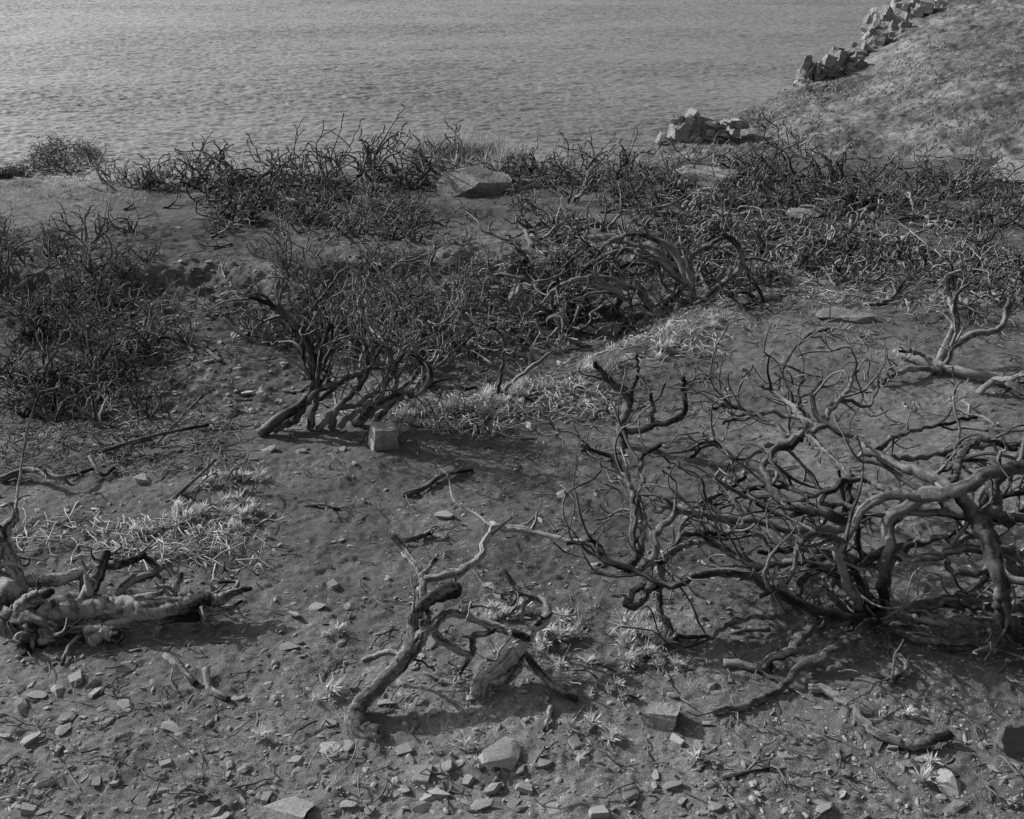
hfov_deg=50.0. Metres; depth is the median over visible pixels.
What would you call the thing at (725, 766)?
stone
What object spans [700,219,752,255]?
burnt shrub
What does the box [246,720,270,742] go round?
rosette plant
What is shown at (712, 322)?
rosette plant
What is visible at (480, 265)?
burnt shrub
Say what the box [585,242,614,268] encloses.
burnt shrub
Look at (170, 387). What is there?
fallen branch
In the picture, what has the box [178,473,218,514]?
fallen branch
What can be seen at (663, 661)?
rosette plant
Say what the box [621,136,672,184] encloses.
burnt shrub
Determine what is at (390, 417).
fallen branch
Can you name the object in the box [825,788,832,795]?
stone
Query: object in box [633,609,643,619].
rosette plant
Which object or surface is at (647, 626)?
rosette plant
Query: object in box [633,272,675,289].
fallen branch
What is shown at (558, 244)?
fallen branch
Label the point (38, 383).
burnt shrub
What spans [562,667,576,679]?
rosette plant
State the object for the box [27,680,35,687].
stone
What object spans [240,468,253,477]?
rosette plant
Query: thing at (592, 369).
rosette plant
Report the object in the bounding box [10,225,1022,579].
dry stalk litter
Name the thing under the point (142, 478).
stone
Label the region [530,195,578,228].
burnt shrub
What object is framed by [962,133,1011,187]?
burnt shrub
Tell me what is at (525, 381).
rosette plant
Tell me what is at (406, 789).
stone
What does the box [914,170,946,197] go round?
burnt shrub
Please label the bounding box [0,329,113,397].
burnt shrub
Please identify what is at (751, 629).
fallen branch
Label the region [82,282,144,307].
fallen branch
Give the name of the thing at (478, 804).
stone
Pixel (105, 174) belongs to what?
burnt shrub
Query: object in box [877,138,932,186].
burnt shrub
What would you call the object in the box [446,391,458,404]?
rosette plant
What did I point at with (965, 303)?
fallen branch
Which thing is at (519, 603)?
rosette plant
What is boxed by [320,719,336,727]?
stone
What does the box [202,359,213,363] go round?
stone
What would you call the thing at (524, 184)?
boulder
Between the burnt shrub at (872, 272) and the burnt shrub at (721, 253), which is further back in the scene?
the burnt shrub at (721, 253)
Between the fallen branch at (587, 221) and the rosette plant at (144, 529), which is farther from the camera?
the fallen branch at (587, 221)
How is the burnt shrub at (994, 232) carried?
on the ground at (316, 528)
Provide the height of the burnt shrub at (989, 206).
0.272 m
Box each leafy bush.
[0,168,19,178]
[5,162,36,178]
[20,127,108,178]
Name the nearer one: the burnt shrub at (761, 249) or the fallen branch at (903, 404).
the fallen branch at (903, 404)
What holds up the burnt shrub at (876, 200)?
on the ground at (316, 528)
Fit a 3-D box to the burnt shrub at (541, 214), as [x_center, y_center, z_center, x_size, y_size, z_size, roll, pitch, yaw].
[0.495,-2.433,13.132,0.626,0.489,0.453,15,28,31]
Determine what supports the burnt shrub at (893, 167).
on the ground at (316, 528)
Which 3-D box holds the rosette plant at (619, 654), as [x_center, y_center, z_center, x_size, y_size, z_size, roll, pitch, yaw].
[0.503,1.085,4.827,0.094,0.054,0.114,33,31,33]
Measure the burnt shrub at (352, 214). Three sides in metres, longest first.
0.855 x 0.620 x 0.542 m
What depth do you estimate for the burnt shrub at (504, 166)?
15.76 m
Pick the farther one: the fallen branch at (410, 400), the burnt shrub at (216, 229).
the burnt shrub at (216, 229)
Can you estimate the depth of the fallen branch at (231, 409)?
8.54 m
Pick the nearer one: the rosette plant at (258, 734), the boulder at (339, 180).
the rosette plant at (258, 734)
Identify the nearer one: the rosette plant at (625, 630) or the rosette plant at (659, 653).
the rosette plant at (659, 653)
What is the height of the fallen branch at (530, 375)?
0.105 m
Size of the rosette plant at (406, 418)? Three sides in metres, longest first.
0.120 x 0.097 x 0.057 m
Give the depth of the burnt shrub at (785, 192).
14.04 m
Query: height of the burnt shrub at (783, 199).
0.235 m
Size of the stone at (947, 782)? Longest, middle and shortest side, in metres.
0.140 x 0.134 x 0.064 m
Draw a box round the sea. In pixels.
[0,0,928,180]
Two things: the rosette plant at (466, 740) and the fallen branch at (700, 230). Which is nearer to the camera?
the rosette plant at (466, 740)
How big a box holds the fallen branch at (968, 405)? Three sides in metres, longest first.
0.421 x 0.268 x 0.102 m
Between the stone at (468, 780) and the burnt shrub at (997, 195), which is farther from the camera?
the burnt shrub at (997, 195)
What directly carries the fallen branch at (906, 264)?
on the ground at (316, 528)
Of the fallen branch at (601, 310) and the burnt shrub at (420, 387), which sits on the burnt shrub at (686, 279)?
the fallen branch at (601, 310)
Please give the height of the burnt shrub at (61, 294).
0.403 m
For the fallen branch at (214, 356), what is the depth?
9.35 m
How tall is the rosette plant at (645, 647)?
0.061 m
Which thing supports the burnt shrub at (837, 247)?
on the ground at (316, 528)
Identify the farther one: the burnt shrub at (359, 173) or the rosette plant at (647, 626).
the burnt shrub at (359, 173)
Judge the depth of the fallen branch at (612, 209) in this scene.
13.70 m
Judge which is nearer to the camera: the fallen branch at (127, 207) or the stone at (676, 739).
the stone at (676, 739)
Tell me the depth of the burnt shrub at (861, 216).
12.48 m
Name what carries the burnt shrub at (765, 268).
on the ground at (316, 528)
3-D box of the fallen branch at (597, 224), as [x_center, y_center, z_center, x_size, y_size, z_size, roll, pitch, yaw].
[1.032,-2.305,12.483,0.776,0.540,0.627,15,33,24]
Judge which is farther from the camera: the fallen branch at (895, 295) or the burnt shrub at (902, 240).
the burnt shrub at (902, 240)
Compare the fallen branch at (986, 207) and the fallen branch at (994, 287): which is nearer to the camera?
the fallen branch at (994, 287)
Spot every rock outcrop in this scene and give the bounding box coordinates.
[655,108,749,145]
[784,45,867,90]
[844,19,912,56]
[860,0,954,41]
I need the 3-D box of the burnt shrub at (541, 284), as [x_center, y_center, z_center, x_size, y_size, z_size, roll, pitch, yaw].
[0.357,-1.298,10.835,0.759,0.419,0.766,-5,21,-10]
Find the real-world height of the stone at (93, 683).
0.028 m
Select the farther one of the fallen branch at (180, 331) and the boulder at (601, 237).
the boulder at (601, 237)
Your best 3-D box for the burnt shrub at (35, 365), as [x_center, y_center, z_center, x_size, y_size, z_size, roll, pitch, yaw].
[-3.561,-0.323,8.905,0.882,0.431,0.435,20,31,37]
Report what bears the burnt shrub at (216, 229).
on the ground at (316, 528)
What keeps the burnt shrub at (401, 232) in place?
on the ground at (316, 528)
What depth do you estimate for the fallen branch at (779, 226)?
12.58 m
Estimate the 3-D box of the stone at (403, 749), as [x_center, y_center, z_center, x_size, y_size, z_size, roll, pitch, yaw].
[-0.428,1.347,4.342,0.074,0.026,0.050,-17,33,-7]
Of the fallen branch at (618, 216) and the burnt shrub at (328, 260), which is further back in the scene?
the fallen branch at (618, 216)
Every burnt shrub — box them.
[0,217,35,253]
[0,223,36,262]
[0,226,45,262]
[0,230,32,274]
[0,281,86,342]
[0,286,60,326]
[0,292,88,348]
[0,324,107,391]
[0,325,40,371]
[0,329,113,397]
[0,330,85,422]
[0,336,71,396]
[0,347,114,401]
[0,363,122,424]
[2,279,55,316]
[5,264,88,341]
[5,314,159,382]
[19,243,100,322]
[20,347,107,399]
[29,228,142,298]
[35,223,86,259]
[35,224,130,275]
[35,328,122,418]
[37,219,57,245]
[40,200,115,249]
[40,257,131,303]
[42,293,130,357]
[42,378,130,424]
[50,260,131,331]
[50,269,76,303]
[50,353,131,407]
[52,247,126,314]
[60,260,135,306]
[64,373,146,432]
[68,319,169,363]
[79,136,123,182]
[80,246,123,287]
[88,153,182,192]
[88,296,188,354]
[100,229,149,266]
[107,153,133,185]
[124,274,206,342]
[130,151,195,191]
[137,157,171,183]
[163,152,235,195]
[164,131,218,181]
[164,140,308,201]
[172,139,240,190]
[173,198,397,436]
[179,141,375,205]
[199,149,261,189]
[203,203,253,234]
[212,176,258,200]
[213,156,288,204]
[214,286,318,345]
[231,176,290,213]
[239,235,273,258]
[239,281,307,336]
[240,194,261,222]
[243,132,318,181]
[254,236,300,265]
[259,166,323,202]
[259,192,332,234]
[260,119,322,183]
[261,274,391,341]
[263,237,347,294]
[273,145,363,194]
[276,188,322,220]
[279,187,313,211]
[287,274,462,430]
[288,262,367,306]
[291,278,377,328]
[293,113,378,181]
[293,222,355,271]
[298,160,333,197]
[298,260,501,439]
[299,118,363,185]
[302,197,368,239]
[307,195,448,237]
[309,124,394,177]
[312,182,346,200]
[314,173,343,207]
[316,161,390,199]
[318,276,397,366]
[321,178,373,229]
[323,275,413,350]
[326,246,374,295]
[331,104,414,183]
[332,267,383,322]
[337,289,472,352]
[350,194,426,244]
[354,201,475,239]
[355,192,430,250]
[358,133,450,179]
[358,220,395,262]
[358,275,461,368]
[359,275,481,357]
[360,235,450,283]
[363,256,420,303]
[365,262,460,335]
[371,170,401,222]
[373,225,458,272]
[378,184,426,212]
[381,298,492,377]
[387,115,463,175]
[390,180,416,209]
[392,135,459,191]
[397,272,470,330]
[403,262,451,308]
[420,261,516,312]
[427,147,557,196]
[435,255,491,292]
[439,214,478,248]
[452,309,524,360]
[463,236,510,273]
[476,298,548,360]
[487,307,579,394]
[489,272,655,348]
[494,234,564,272]
[499,179,777,331]
[510,138,544,176]
[510,190,569,228]
[516,258,594,295]
[521,154,610,204]
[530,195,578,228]
[533,186,576,223]
[535,305,1023,714]
[544,149,593,179]
[544,243,577,269]
[545,135,608,187]
[546,131,574,184]
[559,132,618,182]
[561,127,672,191]
[577,148,651,194]
[578,353,702,454]
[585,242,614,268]
[598,121,648,177]
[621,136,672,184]
[622,195,692,228]
[625,260,655,285]
[627,232,681,270]
[641,136,695,180]
[643,262,722,288]
[644,191,715,225]
[646,176,734,210]
[646,205,700,242]
[648,163,683,194]
[652,222,687,255]
[656,197,753,243]
[657,228,715,270]
[658,225,688,247]
[662,131,721,166]
[679,213,744,240]
[679,233,752,269]
[690,162,740,211]
[693,260,746,281]
[697,260,734,285]
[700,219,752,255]
[700,225,748,255]
[703,155,772,211]
[703,253,782,312]
[707,251,793,286]
[709,167,768,196]
[710,208,758,230]
[714,139,773,180]
[714,206,797,239]
[715,180,756,206]
[717,139,765,173]
[717,247,779,283]
[717,260,786,289]
[723,189,745,211]
[730,168,768,208]
[732,152,815,204]
[735,226,793,287]
[739,144,928,187]
[740,216,771,256]
[740,222,791,257]
[741,242,799,285]
[743,164,771,194]
[744,220,807,242]
[746,165,780,198]
[747,108,868,181]
[747,191,789,209]
[747,251,812,289]
[750,198,777,219]
[751,159,817,205]
[758,226,865,276]
[763,133,798,182]
[766,178,846,200]
[772,174,794,202]
[781,121,883,176]
[788,183,837,204]
[788,239,842,271]
[789,237,848,269]
[794,240,879,285]
[801,203,898,239]
[803,177,846,213]
[818,231,899,283]
[819,193,848,220]
[819,238,858,257]
[819,252,877,292]
[820,167,884,200]
[821,177,861,216]
[827,175,877,208]
[829,222,928,274]
[833,168,884,210]
[833,219,905,262]
[833,235,886,269]
[843,232,894,275]
[851,148,902,176]
[859,170,885,203]
[859,267,1023,395]
[860,185,921,214]
[863,213,931,254]
[863,259,932,294]
[864,170,925,197]
[867,179,917,203]
[876,148,904,181]
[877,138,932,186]
[878,177,925,197]
[879,239,952,273]
[881,171,954,205]
[888,165,924,202]
[894,138,955,178]
[895,238,988,288]
[908,236,981,275]
[913,151,1023,197]
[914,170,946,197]
[916,143,1002,181]
[920,246,1017,312]
[930,213,1006,259]
[934,167,993,198]
[936,148,958,181]
[939,199,984,227]
[943,248,1023,289]
[946,197,1023,227]
[951,200,1006,219]
[954,210,1011,249]
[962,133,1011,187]
[966,248,1023,271]
[973,254,1023,305]
[987,247,1023,289]
[991,184,1023,210]
[991,187,1021,211]
[995,233,1023,259]
[999,237,1023,265]
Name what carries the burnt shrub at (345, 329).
on the ground at (316, 528)
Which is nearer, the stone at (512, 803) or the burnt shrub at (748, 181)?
the stone at (512, 803)
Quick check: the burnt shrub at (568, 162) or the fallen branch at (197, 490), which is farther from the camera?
the burnt shrub at (568, 162)
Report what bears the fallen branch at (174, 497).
on the ground at (316, 528)
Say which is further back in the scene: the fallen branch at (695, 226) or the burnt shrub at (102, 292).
the fallen branch at (695, 226)
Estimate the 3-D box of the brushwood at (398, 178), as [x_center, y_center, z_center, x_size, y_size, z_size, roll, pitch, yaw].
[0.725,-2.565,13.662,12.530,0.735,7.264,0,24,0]
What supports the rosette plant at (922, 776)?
on the ground at (316, 528)
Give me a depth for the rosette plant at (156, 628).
5.07 m
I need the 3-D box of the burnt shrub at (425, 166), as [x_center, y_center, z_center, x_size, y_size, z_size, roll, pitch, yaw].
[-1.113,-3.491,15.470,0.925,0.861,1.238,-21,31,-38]
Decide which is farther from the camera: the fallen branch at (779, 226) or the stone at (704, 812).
the fallen branch at (779, 226)
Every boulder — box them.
[147,169,170,176]
[328,177,352,187]
[365,183,390,190]
[368,422,398,450]
[437,166,511,196]
[507,284,526,310]
[517,178,542,187]
[574,229,621,241]
[592,322,620,335]
[630,241,664,266]
[643,701,680,731]
[672,163,737,187]
[752,241,784,248]
[786,208,823,218]
[815,306,874,323]
[985,156,1023,184]
[992,713,1023,757]
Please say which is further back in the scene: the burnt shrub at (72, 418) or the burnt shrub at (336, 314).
the burnt shrub at (336, 314)
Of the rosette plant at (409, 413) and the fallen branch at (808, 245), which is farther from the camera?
the fallen branch at (808, 245)
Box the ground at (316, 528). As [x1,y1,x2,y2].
[0,154,1023,818]
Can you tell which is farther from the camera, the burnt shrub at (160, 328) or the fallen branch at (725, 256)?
the fallen branch at (725, 256)
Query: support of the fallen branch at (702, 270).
on the burnt shrub at (667, 284)
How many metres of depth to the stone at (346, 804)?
4.06 m
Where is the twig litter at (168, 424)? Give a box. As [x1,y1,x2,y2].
[0,222,1023,818]
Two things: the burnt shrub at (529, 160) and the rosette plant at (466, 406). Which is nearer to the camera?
the rosette plant at (466, 406)
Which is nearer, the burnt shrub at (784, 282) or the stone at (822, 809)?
the stone at (822, 809)
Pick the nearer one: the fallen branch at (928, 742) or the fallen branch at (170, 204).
the fallen branch at (928, 742)
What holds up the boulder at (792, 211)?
on the ground at (316, 528)
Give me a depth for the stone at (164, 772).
4.18 m
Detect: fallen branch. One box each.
[0,256,22,283]
[0,463,93,485]
[2,282,20,303]
[6,411,28,453]
[24,253,70,277]
[28,387,103,404]
[51,209,73,226]
[55,424,93,451]
[65,184,82,200]
[69,296,106,309]
[75,307,131,320]
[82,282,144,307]
[88,454,114,477]
[90,422,151,446]
[92,307,134,328]
[97,277,136,317]
[101,407,215,452]
[118,422,184,436]
[123,183,142,209]
[128,270,154,294]
[132,402,165,420]
[133,364,192,400]
[141,353,198,369]
[146,401,181,428]
[153,312,196,353]
[156,389,208,444]
[162,322,192,338]
[162,652,198,685]
[163,193,193,208]
[169,439,217,502]
[170,296,195,315]
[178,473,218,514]
[191,290,215,304]
[194,346,222,361]
[195,235,231,249]
[202,666,230,702]
[210,218,260,238]
[211,288,257,317]
[212,398,255,414]
[219,246,241,277]
[224,453,270,506]
[284,237,308,269]
[291,373,343,394]
[303,500,356,509]
[332,364,357,404]
[373,380,396,419]
[393,379,427,418]
[399,523,443,543]
[402,462,472,496]
[410,380,473,390]
[464,210,513,240]
[466,275,517,288]
[468,246,522,298]
[479,275,534,295]
[485,216,521,229]
[487,271,524,282]
[498,245,521,282]
[501,240,566,277]
[504,228,538,247]
[505,200,536,235]
[506,199,554,223]
[510,187,551,226]
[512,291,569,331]
[515,361,538,386]
[522,395,571,415]
[529,196,584,242]
[530,249,582,295]
[537,242,589,283]
[540,232,583,252]
[541,231,584,267]
[541,232,587,254]
[556,295,625,322]
[557,284,572,321]
[568,232,619,265]
[571,283,590,310]
[573,178,643,230]
[575,215,606,227]
[576,297,624,324]
[579,263,626,299]
[580,304,606,321]
[583,200,591,224]
[588,209,648,232]
[595,221,643,254]
[600,193,631,213]
[609,182,640,229]
[613,294,687,314]
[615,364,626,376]
[623,172,662,204]
[623,271,652,295]
[629,278,687,302]
[631,254,656,290]
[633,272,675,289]
[643,229,677,242]
[644,208,688,217]
[651,221,714,249]
[653,189,731,209]
[662,219,721,244]
[667,255,755,308]
[672,219,712,235]
[677,202,731,233]
[680,254,735,280]
[683,215,759,246]
[683,232,713,263]
[685,239,737,270]
[692,217,726,270]
[692,249,709,298]
[697,208,718,218]
[698,171,746,217]
[703,202,781,225]
[704,244,761,263]
[707,237,755,263]
[711,245,762,280]
[720,736,785,784]
[727,625,770,643]
[734,188,788,215]
[745,187,779,213]
[746,207,796,225]
[749,217,799,230]
[750,276,813,301]
[754,231,819,254]
[757,256,782,269]
[764,203,826,239]
[767,214,808,225]
[769,227,817,268]
[778,221,857,246]
[779,213,830,234]
[781,192,847,230]
[782,236,805,250]
[788,238,860,262]
[789,232,831,251]
[790,189,859,245]
[798,202,831,217]
[799,235,834,259]
[803,238,833,246]
[804,223,842,242]
[808,683,953,751]
[813,247,868,282]
[814,212,874,250]
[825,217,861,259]
[842,236,905,256]
[843,292,891,298]
[847,241,876,278]
[858,177,917,221]
[862,222,882,258]
[865,238,939,262]
[867,277,921,305]
[875,238,947,272]
[880,281,926,301]
[886,170,931,219]
[891,217,972,278]
[895,200,969,221]
[896,193,923,213]
[901,397,920,415]
[904,179,935,206]
[905,254,1015,316]
[908,211,954,233]
[909,193,963,228]
[917,203,956,228]
[918,215,983,232]
[923,393,998,426]
[925,265,1005,284]
[930,378,970,416]
[933,217,943,238]
[942,218,969,232]
[942,233,975,256]
[948,229,1005,269]
[949,633,1000,663]
[955,253,990,291]
[956,201,998,220]
[956,255,999,278]
[963,241,1014,292]
[966,243,1012,299]
[978,284,1022,295]
[980,230,1002,269]
[983,202,1020,216]
[985,252,1017,274]
[987,191,1023,218]
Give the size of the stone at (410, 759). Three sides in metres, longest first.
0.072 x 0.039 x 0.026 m
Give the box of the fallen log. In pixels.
[0,392,252,665]
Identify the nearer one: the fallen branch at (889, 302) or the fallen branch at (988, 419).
the fallen branch at (988, 419)
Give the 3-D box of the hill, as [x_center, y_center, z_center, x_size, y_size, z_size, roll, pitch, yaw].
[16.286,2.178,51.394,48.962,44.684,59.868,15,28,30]
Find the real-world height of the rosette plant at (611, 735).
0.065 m
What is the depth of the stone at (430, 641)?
4.96 m
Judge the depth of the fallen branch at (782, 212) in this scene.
13.01 m
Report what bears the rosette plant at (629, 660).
on the ground at (316, 528)
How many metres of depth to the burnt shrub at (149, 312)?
9.72 m
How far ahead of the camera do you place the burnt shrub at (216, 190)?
14.88 m
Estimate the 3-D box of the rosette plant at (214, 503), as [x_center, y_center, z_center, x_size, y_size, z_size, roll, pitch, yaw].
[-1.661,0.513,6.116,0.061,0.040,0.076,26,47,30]
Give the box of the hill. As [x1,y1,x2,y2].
[606,0,1023,162]
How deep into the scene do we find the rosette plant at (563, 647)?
4.92 m
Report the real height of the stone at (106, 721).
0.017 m
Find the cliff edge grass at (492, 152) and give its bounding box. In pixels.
[60,122,560,181]
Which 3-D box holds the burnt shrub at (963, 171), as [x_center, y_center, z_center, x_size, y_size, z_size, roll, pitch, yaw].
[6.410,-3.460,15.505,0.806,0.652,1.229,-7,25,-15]
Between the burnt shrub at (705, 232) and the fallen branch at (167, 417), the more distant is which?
the burnt shrub at (705, 232)
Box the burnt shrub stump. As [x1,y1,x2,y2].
[344,466,641,742]
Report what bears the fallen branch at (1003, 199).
on the ground at (316, 528)
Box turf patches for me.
[0,160,1023,335]
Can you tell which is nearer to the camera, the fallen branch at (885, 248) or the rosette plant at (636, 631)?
the rosette plant at (636, 631)
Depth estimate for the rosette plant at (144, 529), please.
5.83 m
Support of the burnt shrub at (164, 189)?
on the ground at (316, 528)
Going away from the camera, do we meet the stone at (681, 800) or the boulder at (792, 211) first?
the stone at (681, 800)
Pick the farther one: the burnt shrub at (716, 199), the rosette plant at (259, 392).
the burnt shrub at (716, 199)
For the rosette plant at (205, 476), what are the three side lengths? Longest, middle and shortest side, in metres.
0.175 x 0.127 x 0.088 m
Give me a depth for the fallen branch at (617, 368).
8.24 m
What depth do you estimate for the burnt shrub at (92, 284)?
10.62 m
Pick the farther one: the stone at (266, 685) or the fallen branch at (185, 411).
the fallen branch at (185, 411)
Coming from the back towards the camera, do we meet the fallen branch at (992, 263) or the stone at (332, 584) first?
the fallen branch at (992, 263)
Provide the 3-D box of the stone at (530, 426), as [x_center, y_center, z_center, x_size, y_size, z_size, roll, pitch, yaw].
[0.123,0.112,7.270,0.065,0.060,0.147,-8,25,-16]
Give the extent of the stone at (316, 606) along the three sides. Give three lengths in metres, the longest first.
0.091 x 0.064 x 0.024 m
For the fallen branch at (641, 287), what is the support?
on the ground at (316, 528)
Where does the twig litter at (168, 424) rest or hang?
on the ground at (316, 528)
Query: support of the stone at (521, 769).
on the ground at (316, 528)
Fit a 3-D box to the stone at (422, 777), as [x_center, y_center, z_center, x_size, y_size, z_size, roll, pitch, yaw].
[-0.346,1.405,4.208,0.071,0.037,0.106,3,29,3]
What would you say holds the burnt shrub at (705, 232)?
on the ground at (316, 528)
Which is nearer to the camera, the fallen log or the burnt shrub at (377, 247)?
the fallen log
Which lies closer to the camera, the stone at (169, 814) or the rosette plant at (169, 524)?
the stone at (169, 814)
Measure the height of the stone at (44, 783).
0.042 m
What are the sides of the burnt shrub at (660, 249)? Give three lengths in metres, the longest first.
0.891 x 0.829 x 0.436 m
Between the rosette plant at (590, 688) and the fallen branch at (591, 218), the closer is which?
the rosette plant at (590, 688)
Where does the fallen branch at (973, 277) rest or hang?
on the ground at (316, 528)
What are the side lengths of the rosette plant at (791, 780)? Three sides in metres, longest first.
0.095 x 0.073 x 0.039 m
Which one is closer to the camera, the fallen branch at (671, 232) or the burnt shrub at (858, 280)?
the burnt shrub at (858, 280)
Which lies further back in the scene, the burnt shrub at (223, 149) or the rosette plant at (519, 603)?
the burnt shrub at (223, 149)
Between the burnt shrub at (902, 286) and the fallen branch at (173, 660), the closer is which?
the fallen branch at (173, 660)
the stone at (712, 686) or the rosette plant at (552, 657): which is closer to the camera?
the stone at (712, 686)
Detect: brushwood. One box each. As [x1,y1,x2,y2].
[0,201,483,418]
[122,145,1023,299]
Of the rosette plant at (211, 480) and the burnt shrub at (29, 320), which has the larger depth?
the burnt shrub at (29, 320)
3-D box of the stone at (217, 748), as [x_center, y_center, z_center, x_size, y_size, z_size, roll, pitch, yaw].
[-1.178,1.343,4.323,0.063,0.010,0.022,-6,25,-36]
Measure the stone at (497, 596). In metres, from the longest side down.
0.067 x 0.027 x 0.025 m
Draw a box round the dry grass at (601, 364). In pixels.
[389,254,724,428]
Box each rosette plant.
[126,519,143,534]
[131,727,143,735]
[134,523,159,534]
[146,626,160,635]
[160,516,181,530]
[165,507,175,517]
[172,494,190,507]
[173,503,183,515]
[180,505,197,517]
[189,504,211,515]
[193,470,215,486]
[193,501,208,511]
[201,475,222,484]
[210,498,220,504]
[210,501,240,519]
[212,490,230,501]
[225,488,245,505]
[225,520,243,538]
[230,503,252,516]
[231,467,244,477]
[234,513,243,522]
[237,495,257,504]
[238,406,254,411]
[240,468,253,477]
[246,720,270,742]
[247,463,268,479]
[247,499,264,514]
[252,470,264,481]
[256,385,264,394]
[306,690,319,703]
[315,673,345,696]
[317,628,328,635]
[327,743,343,756]
[328,620,346,634]
[393,421,406,435]
[394,701,412,714]
[396,404,406,419]
[401,417,413,424]
[403,407,413,417]
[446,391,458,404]
[455,394,470,409]
[456,728,477,748]
[468,753,480,767]
[477,385,495,397]
[479,601,490,611]
[480,391,496,403]
[480,403,493,414]
[483,611,496,619]
[484,598,503,611]
[486,685,494,695]
[487,383,495,391]
[488,393,511,406]
[496,606,508,615]
[502,595,522,611]
[505,379,524,395]
[506,606,519,618]
[512,597,535,612]
[513,383,533,400]
[513,397,523,403]
[517,377,531,392]
[528,645,545,653]
[531,374,549,389]
[533,631,552,646]
[536,626,553,642]
[538,620,557,640]
[544,621,574,639]
[547,622,556,639]
[547,630,567,643]
[549,653,556,661]
[550,681,564,692]
[552,605,571,623]
[552,654,568,671]
[554,606,568,622]
[556,618,578,640]
[558,715,584,733]
[560,642,567,649]
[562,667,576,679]
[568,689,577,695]
[570,621,588,638]
[574,650,599,664]
[577,716,591,732]
[578,361,590,369]
[581,709,602,732]
[582,354,592,360]
[583,687,594,698]
[586,364,595,373]
[586,684,596,693]
[596,653,617,667]
[599,723,618,745]
[602,682,614,692]
[605,608,633,634]
[608,676,626,688]
[611,621,635,638]
[611,632,636,650]
[612,664,628,673]
[613,729,621,737]
[615,633,635,652]
[616,648,638,670]
[617,686,633,700]
[618,649,634,665]
[622,643,641,658]
[624,617,637,629]
[626,615,654,635]
[631,637,662,657]
[631,639,639,648]
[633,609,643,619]
[633,659,643,666]
[638,600,656,620]
[639,606,653,618]
[639,616,662,636]
[640,644,657,656]
[641,624,666,643]
[648,658,662,667]
[649,338,665,349]
[649,629,677,652]
[651,654,666,672]
[653,349,661,357]
[655,648,662,658]
[661,336,675,349]
[663,320,674,330]
[668,652,685,669]
[671,313,683,320]
[686,746,704,758]
[703,309,722,318]
[706,316,720,327]
[781,775,798,785]
[871,699,885,715]
[897,704,916,715]
[909,764,936,783]
[922,749,942,769]
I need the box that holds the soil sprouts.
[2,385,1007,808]
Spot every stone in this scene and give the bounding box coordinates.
[0,733,11,738]
[13,697,27,715]
[19,802,37,814]
[20,731,41,744]
[26,690,46,697]
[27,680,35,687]
[34,808,50,815]
[35,779,57,787]
[50,685,63,696]
[53,743,62,757]
[55,723,71,735]
[56,717,69,721]
[58,711,76,722]
[68,669,82,687]
[85,679,100,688]
[88,687,102,697]
[91,776,99,786]
[96,717,113,729]
[107,771,120,777]
[108,700,118,711]
[109,778,119,786]
[114,661,136,671]
[117,699,132,712]
[122,786,138,801]
[128,648,140,651]
[132,473,150,483]
[133,794,150,807]
[149,787,167,793]
[157,768,171,781]
[158,758,173,767]
[161,721,180,731]
[162,810,173,818]
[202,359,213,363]
[205,747,220,752]
[209,804,225,816]
[211,811,230,818]
[225,770,231,777]
[230,327,250,337]
[232,694,246,701]
[237,766,251,774]
[241,390,253,395]
[260,791,272,803]
[262,445,275,452]
[263,681,271,689]
[264,796,313,818]
[265,724,276,733]
[279,642,298,650]
[287,755,303,765]
[288,611,299,615]
[291,767,302,776]
[294,448,306,453]
[296,777,318,789]
[308,602,325,609]
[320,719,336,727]
[320,741,339,761]
[326,579,338,589]
[336,638,346,644]
[339,446,345,451]
[339,800,356,807]
[343,602,354,609]
[344,739,354,750]
[364,805,374,814]
[377,699,396,704]
[389,782,401,797]
[395,742,413,755]
[398,785,409,793]
[406,753,415,764]
[412,802,431,812]
[413,764,432,783]
[419,788,451,800]
[424,783,432,787]
[425,706,437,714]
[426,636,435,649]
[432,759,452,770]
[435,510,453,518]
[449,781,464,794]
[462,774,474,786]
[464,707,476,712]
[466,695,475,700]
[470,798,493,810]
[478,736,520,769]
[482,582,496,589]
[484,782,502,795]
[493,593,503,598]
[506,797,521,810]
[509,804,528,812]
[515,782,532,794]
[516,689,526,692]
[516,764,525,773]
[525,421,535,430]
[532,758,552,767]
[538,803,560,813]
[557,489,565,497]
[568,734,581,749]
[576,750,588,755]
[576,754,588,765]
[588,805,609,817]
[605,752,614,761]
[622,784,638,799]
[627,801,635,809]
[652,769,658,779]
[662,780,683,790]
[667,692,679,697]
[670,733,683,746]
[677,796,685,806]
[693,739,703,749]
[699,721,712,724]
[700,810,710,815]
[706,682,717,690]
[707,801,723,811]
[722,785,732,795]
[723,763,732,768]
[757,779,766,788]
[777,751,794,759]
[810,799,826,804]
[815,803,831,813]
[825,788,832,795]
[840,768,850,777]
[855,730,862,739]
[859,812,869,818]
[864,743,873,753]
[881,814,896,818]
[887,743,898,750]
[900,760,912,766]
[900,762,905,771]
[935,768,960,796]
[942,800,965,813]
[987,765,1002,773]
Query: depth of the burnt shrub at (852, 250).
11.60 m
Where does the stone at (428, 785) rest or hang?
on the ground at (316, 528)
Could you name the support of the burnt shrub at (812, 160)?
on the ground at (316, 528)
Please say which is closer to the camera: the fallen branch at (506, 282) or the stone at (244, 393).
the stone at (244, 393)
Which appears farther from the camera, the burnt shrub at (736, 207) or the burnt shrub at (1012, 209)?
the burnt shrub at (736, 207)
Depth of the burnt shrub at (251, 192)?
13.72 m
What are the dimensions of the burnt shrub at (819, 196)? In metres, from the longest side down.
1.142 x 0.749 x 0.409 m

